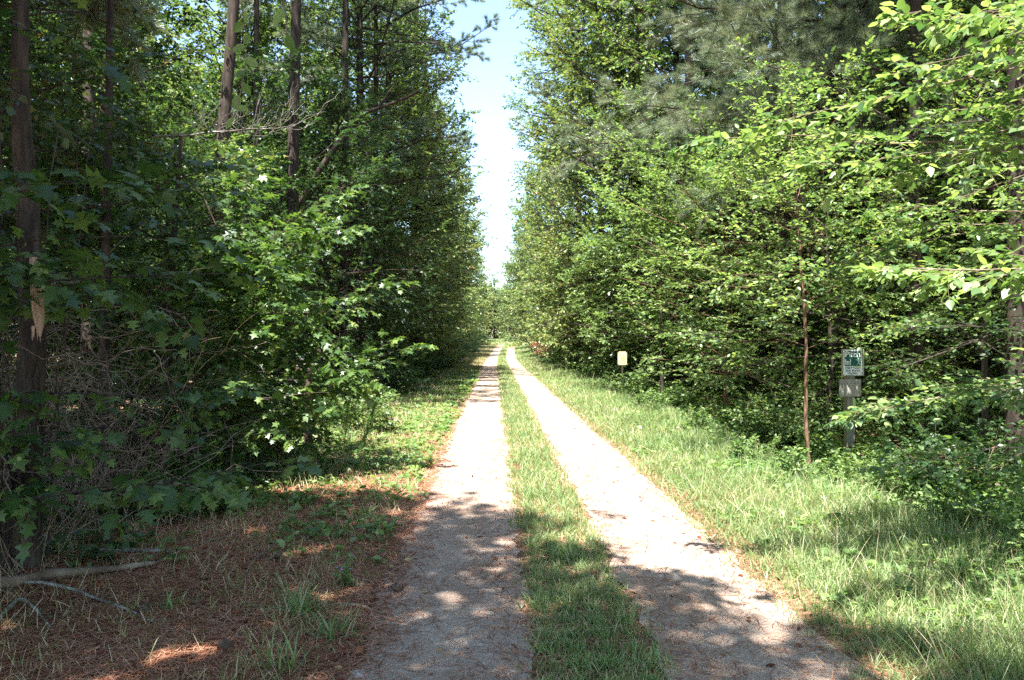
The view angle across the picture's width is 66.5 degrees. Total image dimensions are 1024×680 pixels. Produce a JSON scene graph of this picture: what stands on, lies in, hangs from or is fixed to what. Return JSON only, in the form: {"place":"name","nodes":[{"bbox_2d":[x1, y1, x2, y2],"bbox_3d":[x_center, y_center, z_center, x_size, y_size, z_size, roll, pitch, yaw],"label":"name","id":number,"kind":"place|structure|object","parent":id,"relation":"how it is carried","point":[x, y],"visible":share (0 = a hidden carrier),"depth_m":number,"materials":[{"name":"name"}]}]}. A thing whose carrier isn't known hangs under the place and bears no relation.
{"place":"outdoors","nodes":[
{"label":"outdoors","id":0,"kind":"place"},
{"bbox_2d":[346,348,535,679],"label":"path","id":1,"kind":"structure","parent":0,"point":[473,411],"depth_m":5.28,"materials":[{"name":"gravel"}]},
{"bbox_2d":[0,341,1023,679],"bbox_3d":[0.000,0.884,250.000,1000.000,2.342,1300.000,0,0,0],"label":"ground","id":2,"kind":"structure","parent":0,"point":[630,597],"depth_m":5.05,"materials":[{"name":"soil"}]},
{"bbox_2d":[0,61,81,148],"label":"vine tree","id":3,"kind":"object","parent":2,"relation":"on","point":[67,136],"visible":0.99,"depth_m":4.88,"materials":[{"name":"green plant"}]},
{"bbox_2d":[0,0,109,572],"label":"broken trunk","id":4,"kind":"object","parent":2,"relation":"on","point":[31,367],"visible":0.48,"depth_m":5.22,"materials":[{"name":"brown wood"}]},
{"bbox_2d":[79,19,97,421],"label":"pine tree","id":5,"kind":"object","parent":2,"relation":"on","point":[90,98],"visible":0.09,"depth_m":15.41,"materials":[{"name":"brown plant"}]},
{"bbox_2d":[29,0,167,488],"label":"pine tree","id":6,"kind":"object","parent":2,"relation":"on","point":[110,16],"visible":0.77,"depth_m":8.66,"materials":[{"name":"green plant"}]},
{"bbox_2d":[0,0,212,306],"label":"vine tree","id":7,"kind":"object","parent":2,"relation":"on","point":[129,167],"visible":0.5,"depth_m":8.62,"materials":[{"name":"green plant"}]},
{"bbox_2d":[0,0,230,387],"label":"vine tree","id":8,"kind":"object","parent":2,"relation":"on","point":[215,53],"visible":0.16,"depth_m":12.40,"materials":[{"name":"green plant"}]},
{"bbox_2d":[17,166,219,424],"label":"understorey tree","id":9,"kind":"object","parent":2,"relation":"on","point":[153,294],"visible":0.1,"depth_m":14.74,"materials":[{"name":"green plant"}]},
{"bbox_2d":[0,0,240,429],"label":"understorey tree","id":10,"kind":"object","parent":2,"relation":"on","point":[142,96],"visible":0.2,"depth_m":11.12,"materials":[{"name":"green plant"}]},
{"bbox_2d":[3,0,259,392],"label":"broadleaf tree","id":11,"kind":"object","parent":2,"relation":"on","point":[157,46],"visible":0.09,"depth_m":20.08,"materials":[{"name":"green plant"}]},
{"bbox_2d":[0,0,287,330],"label":"maple tree","id":12,"kind":"object","parent":2,"relation":"on","point":[101,138],"visible":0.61,"depth_m":6.66,"materials":[{"name":"green plant"}]},
{"bbox_2d":[146,72,336,144],"bbox_3d":[-3.209,-2.739,9.232,2.386,0.844,0.910,0,0,0],"label":"dead bough","id":13,"kind":"object","parent":12,"relation":"attached to","point":[196,134],"visible":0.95,"depth_m":9.21,"materials":[{"name":"wood"}]},
{"bbox_2d":[43,376,246,485],"bbox_3d":[-4.579,1.110,9.406,2.353,1.407,2.490,0,0,44],"label":"bush","id":14,"kind":"object","parent":2,"relation":"on","point":[156,435],"visible":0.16,"depth_m":9.28,"materials":[{"name":"green plant"}]},
{"bbox_2d":[0,0,300,358],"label":"maple tree","id":15,"kind":"object","parent":2,"relation":"on","point":[37,272],"visible":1,"depth_m":4.37,"materials":[{"name":"green plant"}]},
{"bbox_2d":[0,210,318,592],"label":"brush","id":16,"kind":"object","parent":2,"relation":"on","point":[110,447],"visible":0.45,"depth_m":6.84,"materials":[{"name":"plant"}]},
{"bbox_2d":[0,379,322,564],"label":"maple tree","id":17,"kind":"object","parent":2,"relation":"on","point":[13,504],"visible":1,"depth_m":4.63,"materials":[{"name":"green plant"}]},
{"bbox_2d":[93,437,252,521],"bbox_3d":[-3.136,1.307,7.213,1.383,0.815,1.339,0,0,-7],"label":"bush","id":18,"kind":"object","parent":2,"relation":"on","point":[176,465],"visible":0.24,"depth_m":7.17,"materials":[{"name":"green plant"}]},
{"bbox_2d":[0,79,380,444],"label":"maple tree","id":19,"kind":"object","parent":2,"relation":"on","point":[130,260],"visible":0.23,"depth_m":12.44,"materials":[{"name":"green plant"}]},
{"bbox_2d":[193,0,239,425],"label":"pine tree","id":20,"kind":"object","parent":2,"relation":"on","point":[226,94],"visible":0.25,"depth_m":13.93,"materials":[{"name":"brown plant"}]},
{"bbox_2d":[10,136,437,473],"bbox_3d":[-3.407,-0.246,8.944,4.178,4.310,3.181,0,0,-43],"label":"maple tree","id":21,"kind":"object","parent":2,"relation":"on","point":[310,414],"visible":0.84,"depth_m":8.76,"materials":[{"name":"green plant"}]},
{"bbox_2d":[0,431,453,679],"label":"fallen leaves","id":22,"kind":"object","parent":2,"relation":"on","point":[234,611],"depth_m":4.97,"materials":[{"name":"plant"}]},
{"bbox_2d":[0,360,460,567],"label":"undergrowth","id":23,"kind":"object","parent":2,"relation":"on","point":[111,544],"visible":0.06,"depth_m":6.29,"materials":[{"name":"green plant"}]},
{"bbox_2d":[0,428,462,679],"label":"pine needles","id":24,"kind":"object","parent":2,"relation":"on","point":[193,581],"visible":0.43,"depth_m":4.65,"materials":[{"name":"plant"}]},
{"bbox_2d":[225,625,320,679],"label":"grass clump","id":25,"kind":"object","parent":24,"relation":"on","point":[270,654],"visible":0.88,"depth_m":3.81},
{"bbox_2d":[243,572,348,626],"bbox_3d":[-1.250,1.482,4.570,0.579,0.228,0.680,0,0,19],"label":"grass clump","id":26,"kind":"object","parent":24,"relation":"on","point":[300,607],"visible":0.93,"depth_m":4.54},
{"bbox_2d":[286,597,377,658],"bbox_3d":[-0.943,1.502,4.180,0.583,0.187,0.432,0,0,34],"label":"grass clump","id":27,"kind":"object","parent":24,"relation":"on","point":[329,626],"visible":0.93,"depth_m":4.20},
{"bbox_2d":[126,0,341,227],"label":"broadleaf tree","id":28,"kind":"object","parent":2,"relation":"on","point":[198,26],"visible":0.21,"depth_m":28.08,"materials":[{"name":"green plant"}]},
{"bbox_2d":[0,344,495,679],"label":"grass","id":29,"kind":"structure","parent":2,"relation":"on","point":[474,361],"depth_m":6.21,"materials":[{"name":"plant"}]},
{"bbox_2d":[159,0,341,343],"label":"broadleaf tree","id":30,"kind":"object","parent":2,"relation":"on","point":[216,66],"visible":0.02,"depth_m":33.72,"materials":[{"name":"green plant"}]},
{"bbox_2d":[253,0,259,351],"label":"pine tree","id":31,"kind":"object","parent":2,"relation":"on","point":[256,22],"visible":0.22,"depth_m":20.43,"materials":[{"name":"brown plant"}]},
{"bbox_2d":[68,40,449,413],"bbox_3d":[-5.094,-2.274,17.056,6.438,8.441,8.162,0,0,40],"label":"broadleaf tree","id":32,"kind":"object","parent":2,"relation":"on","point":[359,179],"visible":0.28,"depth_m":16.64,"materials":[{"name":"green plant"}]},
{"bbox_2d":[42,368,481,564],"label":"weeds","id":33,"kind":"object","parent":2,"relation":"on","point":[377,462],"visible":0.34,"depth_m":9.26,"materials":[{"name":"green plant"}]},
{"bbox_2d":[210,400,323,459],"bbox_3d":[-3.287,1.232,10.526,1.418,0.978,1.219,0,0,-29],"label":"bush","id":34,"kind":"object","parent":2,"relation":"on","point":[294,450],"visible":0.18,"depth_m":10.39,"materials":[{"name":"green plant"}]},
{"bbox_2d":[217,0,341,87],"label":"pine tree","id":35,"kind":"object","parent":2,"relation":"on","point":[313,30],"visible":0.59,"depth_m":26.67,"materials":[{"name":"green plant"}]},
{"bbox_2d":[283,0,300,409],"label":"pine tree","id":36,"kind":"object","parent":2,"relation":"on","point":[293,147],"visible":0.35,"depth_m":17.71,"materials":[{"name":"brown plant"}]},
{"bbox_2d":[299,80,418,204],"bbox_3d":[-4.040,-5.131,20.250,3.317,3.180,0.265,0,0,8],"label":"dead limb","id":37,"kind":"object","parent":36,"relation":"attached to","point":[326,160],"visible":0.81,"depth_m":20.23,"materials":[{"name":"brown wood"}]},
{"bbox_2d":[270,0,350,363],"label":"pine tree","id":38,"kind":"object","parent":2,"relation":"on","point":[345,261],"visible":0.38,"depth_m":22.91,"materials":[{"name":"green plant"}]},
{"bbox_2d":[207,49,448,389],"bbox_3d":[-5.212,-3.369,21.753,6.918,11.126,7.901,0,0,0],"label":"broadleaf tree","id":39,"kind":"object","parent":2,"relation":"on","point":[340,168],"visible":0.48,"depth_m":21.97,"materials":[{"name":"green plant"}]},
{"bbox_2d":[315,379,400,436],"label":"bush","id":40,"kind":"object","parent":2,"relation":"on","point":[379,416],"visible":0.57,"depth_m":13.15,"materials":[{"name":"green plant"}]},
{"bbox_2d":[250,0,475,356],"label":"broadleaf tree","id":41,"kind":"object","parent":2,"relation":"on","point":[359,42],"visible":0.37,"depth_m":28.65,"materials":[{"name":"green plant"}]},
{"bbox_2d":[314,149,451,385],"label":"young tree","id":42,"kind":"object","parent":2,"relation":"on","point":[390,225],"visible":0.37,"depth_m":25.39,"materials":[{"name":"green plant"}]},
{"bbox_2d":[268,0,501,353],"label":"pine tree","id":43,"kind":"object","parent":2,"relation":"on","point":[469,49],"visible":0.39,"depth_m":30.66,"materials":[{"name":"green plant"}]},
{"bbox_2d":[344,349,432,393],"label":"bush","id":44,"kind":"object","parent":2,"relation":"on","point":[412,382],"visible":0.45,"depth_m":22.10,"materials":[{"name":"green plant"}]},
{"bbox_2d":[304,0,484,350],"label":"broadleaf tree","id":45,"kind":"object","parent":2,"relation":"on","point":[429,99],"visible":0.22,"depth_m":36.74,"materials":[{"name":"green plant"}]},
{"bbox_2d":[349,196,475,377],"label":"young tree","id":46,"kind":"object","parent":2,"relation":"on","point":[435,297],"visible":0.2,"depth_m":33.23,"materials":[{"name":"green plant"}]},
{"bbox_2d":[355,4,484,362],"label":"broadleaf tree","id":47,"kind":"object","parent":2,"relation":"on","point":[446,279],"visible":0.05,"depth_m":45.21,"materials":[{"name":"green plant"}]},
{"bbox_2d":[364,0,479,352],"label":"broadleaf tree","id":48,"kind":"object","parent":2,"relation":"on","point":[417,341],"visible":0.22,"depth_m":40.61,"materials":[{"name":"green plant"}]},
{"bbox_2d":[398,214,481,366],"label":"young tree","id":49,"kind":"object","parent":2,"relation":"on","point":[455,347],"visible":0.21,"depth_m":43.01,"materials":[{"name":"green plant"}]},
{"bbox_2d":[404,89,497,355],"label":"broadleaf tree","id":50,"kind":"object","parent":2,"relation":"on","point":[474,222],"visible":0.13,"depth_m":66.97,"materials":[{"name":"green plant"}]},
{"bbox_2d":[428,125,497,339],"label":"broadleaf tree","id":51,"kind":"object","parent":2,"relation":"on","point":[476,237],"visible":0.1,"depth_m":78.86,"materials":[{"name":"green plant"}]},
{"bbox_2d":[495,196,537,345],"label":"broadleaf tree","id":52,"kind":"object","parent":2,"relation":"on","point":[506,261],"visible":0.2,"depth_m":104.50,"materials":[{"name":"green plant"}]},
{"bbox_2d":[503,165,563,338],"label":"broadleaf tree","id":53,"kind":"object","parent":2,"relation":"on","point":[514,296],"visible":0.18,"depth_m":90.71,"materials":[{"name":"green plant"}]},
{"bbox_2d":[500,136,574,352],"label":"broadleaf tree","id":54,"kind":"object","parent":2,"relation":"on","point":[520,298],"visible":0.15,"depth_m":76.34,"materials":[{"name":"green plant"}]},
{"bbox_2d":[504,102,589,357],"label":"broadleaf tree","id":55,"kind":"object","parent":2,"relation":"on","point":[528,249],"visible":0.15,"depth_m":64.39,"materials":[{"name":"green plant"}]},
{"bbox_2d":[518,239,594,362],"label":"young tree","id":56,"kind":"object","parent":2,"relation":"on","point":[538,286],"visible":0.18,"depth_m":48.53,"materials":[{"name":"green plant"}]},
{"bbox_2d":[501,0,627,356],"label":"broadleaf tree","id":57,"kind":"object","parent":2,"relation":"on","point":[516,107],"visible":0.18,"depth_m":53.48,"materials":[{"name":"green plant"}]},
{"bbox_2d":[529,212,625,372],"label":"young tree","id":58,"kind":"object","parent":2,"relation":"on","point":[550,342],"visible":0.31,"depth_m":37.85,"materials":[{"name":"green plant"}]},
{"bbox_2d":[502,0,671,364],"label":"broadleaf tree","id":59,"kind":"object","parent":2,"relation":"on","point":[530,219],"visible":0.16,"depth_m":43.77,"materials":[{"name":"green plant"}]},
{"bbox_2d":[511,0,703,366],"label":"broadleaf tree","id":60,"kind":"object","parent":2,"relation":"on","point":[594,9],"visible":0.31,"depth_m":31.66,"materials":[{"name":"green plant"}]},
{"bbox_2d":[545,181,672,382],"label":"young tree","id":61,"kind":"object","parent":2,"relation":"on","point":[582,309],"visible":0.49,"depth_m":29.08,"materials":[{"name":"green plant"}]},
{"bbox_2d":[302,361,918,679],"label":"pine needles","id":62,"kind":"object","parent":2,"relation":"on","point":[567,623],"visible":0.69,"depth_m":4.75,"materials":[{"name":"plant"}]},
{"bbox_2d":[517,0,722,374],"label":"broadleaf tree","id":63,"kind":"object","parent":2,"relation":"on","point":[556,136],"visible":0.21,"depth_m":34.40,"materials":[{"name":"green plant"}]},
{"bbox_2d":[527,0,712,352],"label":"pine tree","id":64,"kind":"object","parent":2,"relation":"on","point":[548,86],"visible":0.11,"depth_m":32.50,"materials":[{"name":"green plant"}]},
{"bbox_2d":[516,0,805,383],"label":"broadleaf tree","id":65,"kind":"object","parent":2,"relation":"on","point":[654,58],"visible":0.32,"depth_m":27.76,"materials":[{"name":"green plant"}]},
{"bbox_2d":[570,127,752,403],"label":"young tree","id":66,"kind":"object","parent":2,"relation":"on","point":[640,379],"visible":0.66,"depth_m":20.79,"materials":[{"name":"green plant"}]},
{"bbox_2d":[540,0,794,390],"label":"pine tree","id":67,"kind":"object","parent":2,"relation":"on","point":[686,93],"visible":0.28,"depth_m":22.97,"materials":[{"name":"green plant"}]},
{"bbox_2d":[572,79,774,395],"bbox_3d":[4.791,-2.591,22.630,6.074,9.238,6.184,0,0,0],"label":"elm tree","id":68,"kind":"object","parent":2,"relation":"on","point":[616,144],"visible":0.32,"depth_m":22.19,"materials":[{"name":"green plant"}]},
{"bbox_2d":[596,144,867,417],"bbox_3d":[4.872,-1.031,16.799,5.853,6.353,7.010,0,0,0],"label":"elm tree","id":69,"kind":"object","parent":2,"relation":"on","point":[725,380],"visible":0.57,"depth_m":17.05,"materials":[{"name":"green plant"}]},
{"bbox_2d":[665,150,832,393],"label":"understorey tree","id":70,"kind":"object","parent":2,"relation":"on","point":[754,385],"visible":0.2,"depth_m":21.97,"materials":[{"name":"green plant"}]},
{"bbox_2d":[594,0,923,412],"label":"pine tree","id":71,"kind":"object","parent":2,"relation":"on","point":[710,29],"visible":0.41,"depth_m":15.43,"materials":[{"name":"green plant"}]},
{"bbox_2d":[725,433,807,466],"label":"bush","id":72,"kind":"object","parent":2,"relation":"on","point":[739,447],"visible":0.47,"depth_m":9.62,"materials":[{"name":"green plant"}]},
{"bbox_2d":[514,344,1023,679],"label":"grass","id":73,"kind":"structure","parent":2,"relation":"on","point":[821,573],"depth_m":5.66,"materials":[{"name":"plant"}]},
{"bbox_2d":[524,358,1023,647],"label":"weeds","id":74,"kind":"object","parent":2,"relation":"on","point":[830,435],"visible":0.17,"depth_m":7.90,"materials":[{"name":"green plant"}]},
{"bbox_2d":[666,0,900,380],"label":"pine tree","id":75,"kind":"object","parent":2,"relation":"on","point":[679,22],"visible":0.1,"depth_m":20.90,"materials":[{"name":"green plant"}]},
{"bbox_2d":[722,384,861,458],"bbox_3d":[4.461,1.429,12.552,1.779,1.428,2.069,0,0,-18],"label":"bush","id":76,"kind":"object","parent":2,"relation":"on","point":[779,415],"visible":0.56,"depth_m":12.55,"materials":[{"name":"green plant"}]},
{"bbox_2d":[575,362,1023,505],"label":"undergrowth","id":77,"kind":"object","parent":2,"relation":"on","point":[937,486],"visible":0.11,"depth_m":12.08,"materials":[{"name":"green plant"}]},
{"bbox_2d":[736,348,885,428],"bbox_3d":[5.491,0.971,14.302,2.428,1.676,2.088,0,0,-42],"label":"bush","id":78,"kind":"object","parent":2,"relation":"on","point":[811,379],"visible":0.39,"depth_m":14.26,"materials":[{"name":"green plant"}]},
{"bbox_2d":[757,445,868,493],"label":"bush","id":79,"kind":"object","parent":2,"relation":"on","point":[788,464],"visible":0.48,"depth_m":8.28,"materials":[{"name":"green plant"}]},
{"bbox_2d":[663,32,967,469],"bbox_3d":[3.620,-0.897,10.011,3.497,5.926,4.037,0,0,0],"label":"elm sapling","id":80,"kind":"object","parent":2,"relation":"on","point":[759,195],"visible":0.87,"depth_m":9.71,"materials":[{"name":"green plant"}]},
{"bbox_2d":[704,0,932,386],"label":"broadleaf tree","id":81,"kind":"object","parent":2,"relation":"on","point":[768,348],"visible":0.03,"depth_m":26.19,"materials":[{"name":"green plant"}]},
{"bbox_2d":[639,0,1007,419],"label":"pine tree","id":82,"kind":"object","parent":2,"relation":"on","point":[758,11],"visible":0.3,"depth_m":14.03,"materials":[{"name":"green plant"}]},
{"bbox_2d":[652,33,1006,449],"bbox_3d":[5.203,-1.213,12.770,5.562,6.167,6.169,0,0,0],"label":"elm tree","id":83,"kind":"object","parent":2,"relation":"on","point":[830,379],"visible":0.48,"depth_m":12.33,"materials":[{"name":"green plant"}]},
{"bbox_2d":[665,0,1023,325],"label":"elm tree","id":84,"kind":"object","parent":2,"relation":"on","point":[881,273],"visible":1,"depth_m":4.59,"materials":[{"name":"green plant"}]},
{"bbox_2d":[686,0,1006,439],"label":"pine tree","id":85,"kind":"object","parent":2,"relation":"on","point":[915,5],"visible":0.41,"depth_m":12.35,"materials":[{"name":"green plant"}]},
{"bbox_2d":[839,349,863,465],"bbox_3d":[4.519,1.078,10.440,0.335,1.914,0.118,0,0,-4],"label":"litter sign","id":86,"kind":"object","parent":2,"relation":"on","point":[850,385],"visible":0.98,"depth_m":10.39,"materials":[{"name":"grey wood"}]},
{"bbox_2d":[759,160,957,392],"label":"understorey tree","id":87,"kind":"object","parent":2,"relation":"on","point":[808,316],"visible":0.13,"depth_m":20.61,"materials":[{"name":"green plant"}]},
{"bbox_2d":[705,0,1023,457],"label":"elm tree","id":88,"kind":"object","parent":2,"relation":"on","point":[984,370],"visible":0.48,"depth_m":10.18,"materials":[{"name":"green plant"}]},
{"bbox_2d":[820,452,916,500],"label":"bush","id":89,"kind":"object","parent":2,"relation":"on","point":[901,483],"visible":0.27,"depth_m":8.12,"materials":[{"name":"green plant"}]},
{"bbox_2d":[753,0,1007,440],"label":"understorey tree","id":90,"kind":"object","parent":2,"relation":"on","point":[927,346],"visible":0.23,"depth_m":13.47,"materials":[{"name":"green plant"}]},
{"bbox_2d":[766,0,1007,439],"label":"elm tree","id":91,"kind":"object","parent":2,"relation":"on","point":[1003,370],"visible":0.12,"depth_m":12.33,"materials":[{"name":"green plant"}]},
{"bbox_2d":[793,71,1005,402],"bbox_3d":[8.659,-1.937,16.351,4.992,7.264,6.188,0,0,-36],"label":"understorey tree","id":92,"kind":"object","parent":2,"relation":"on","point":[815,319],"visible":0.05,"depth_m":16.32,"materials":[{"name":"green plant"}]},
{"bbox_2d":[795,0,1007,419],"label":"broadleaf tree","id":93,"kind":"object","parent":2,"relation":"on","point":[896,109],"visible":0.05,"depth_m":15.97,"materials":[{"name":"green plant"}]},
{"bbox_2d":[829,355,1003,443],"bbox_3d":[6.129,0.962,11.671,2.200,1.518,1.892,0,0,-10],"label":"bush","id":94,"kind":"object","parent":2,"relation":"on","point":[911,392],"visible":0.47,"depth_m":11.45,"materials":[{"name":"green plant"}]},
{"bbox_2d":[818,152,1023,496],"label":"elm tree","id":95,"kind":"object","parent":2,"relation":"on","point":[896,405],"visible":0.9,"depth_m":6.11,"materials":[{"name":"green plant"}]},
{"bbox_2d":[854,0,1023,398],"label":"elm tree","id":96,"kind":"object","parent":2,"relation":"on","point":[994,330],"visible":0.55,"depth_m":8.43,"materials":[{"name":"green plant"}]},
{"bbox_2d":[865,410,1023,510],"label":"bush","id":97,"kind":"object","parent":2,"relation":"on","point":[928,439],"visible":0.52,"depth_m":8.20,"materials":[{"name":"green plant"}]},
{"bbox_2d":[904,470,1023,539],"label":"bush","id":98,"kind":"object","parent":2,"relation":"on","point":[963,513],"visible":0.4,"depth_m":6.34,"materials":[{"name":"green plant"}]},
{"bbox_2d":[926,69,1007,422],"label":"understorey tree","id":99,"kind":"object","parent":2,"relation":"on","point":[995,369],"visible":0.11,"depth_m":13.69,"materials":[{"name":"green plant"}]},
{"bbox_2d":[920,501,1023,587],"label":"bush","id":100,"kind":"object","parent":2,"relation":"on","point":[1016,516],"visible":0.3,"depth_m":5.28,"materials":[{"name":"green plant"}]},
{"bbox_2d":[1004,0,1023,468],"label":"pine tree","id":101,"kind":"object","parent":2,"relation":"on","point":[1011,416],"visible":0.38,"depth_m":9.12,"materials":[{"name":"brown plant"}]},
{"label":"oak tree","id":102,"kind":"object","parent":2,"relation":"on","visible":0},
{"bbox_2d":[226,0,258,129],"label":"hanging vine","id":103,"kind":"object","parent":102,"relation":"hanging from","point":[238,26],"visible":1,"depth_m":3.60,"materials":[{"name":"green plant"}]},
{"bbox_2d":[42,0,999,337],"label":"sky","id":104,"kind":"structure","parent":0,"point":[496,140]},
{"bbox_2d":[496,345,679,679],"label":"grass","id":105,"kind":"structure","parent":0,"point":[519,409],"depth_m":5.40,"materials":[{"name":"plant"}]},
{"bbox_2d":[506,348,878,679],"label":"path","id":106,"kind":"structure","parent":0,"point":[720,630],"depth_m":5.19,"materials":[{"name":"gravel"}]},
{"bbox_2d":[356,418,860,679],"bbox_3d":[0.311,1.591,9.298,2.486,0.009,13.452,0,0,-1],"label":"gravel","id":107,"kind":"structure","parent":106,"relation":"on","point":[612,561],"depth_m":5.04,"materials":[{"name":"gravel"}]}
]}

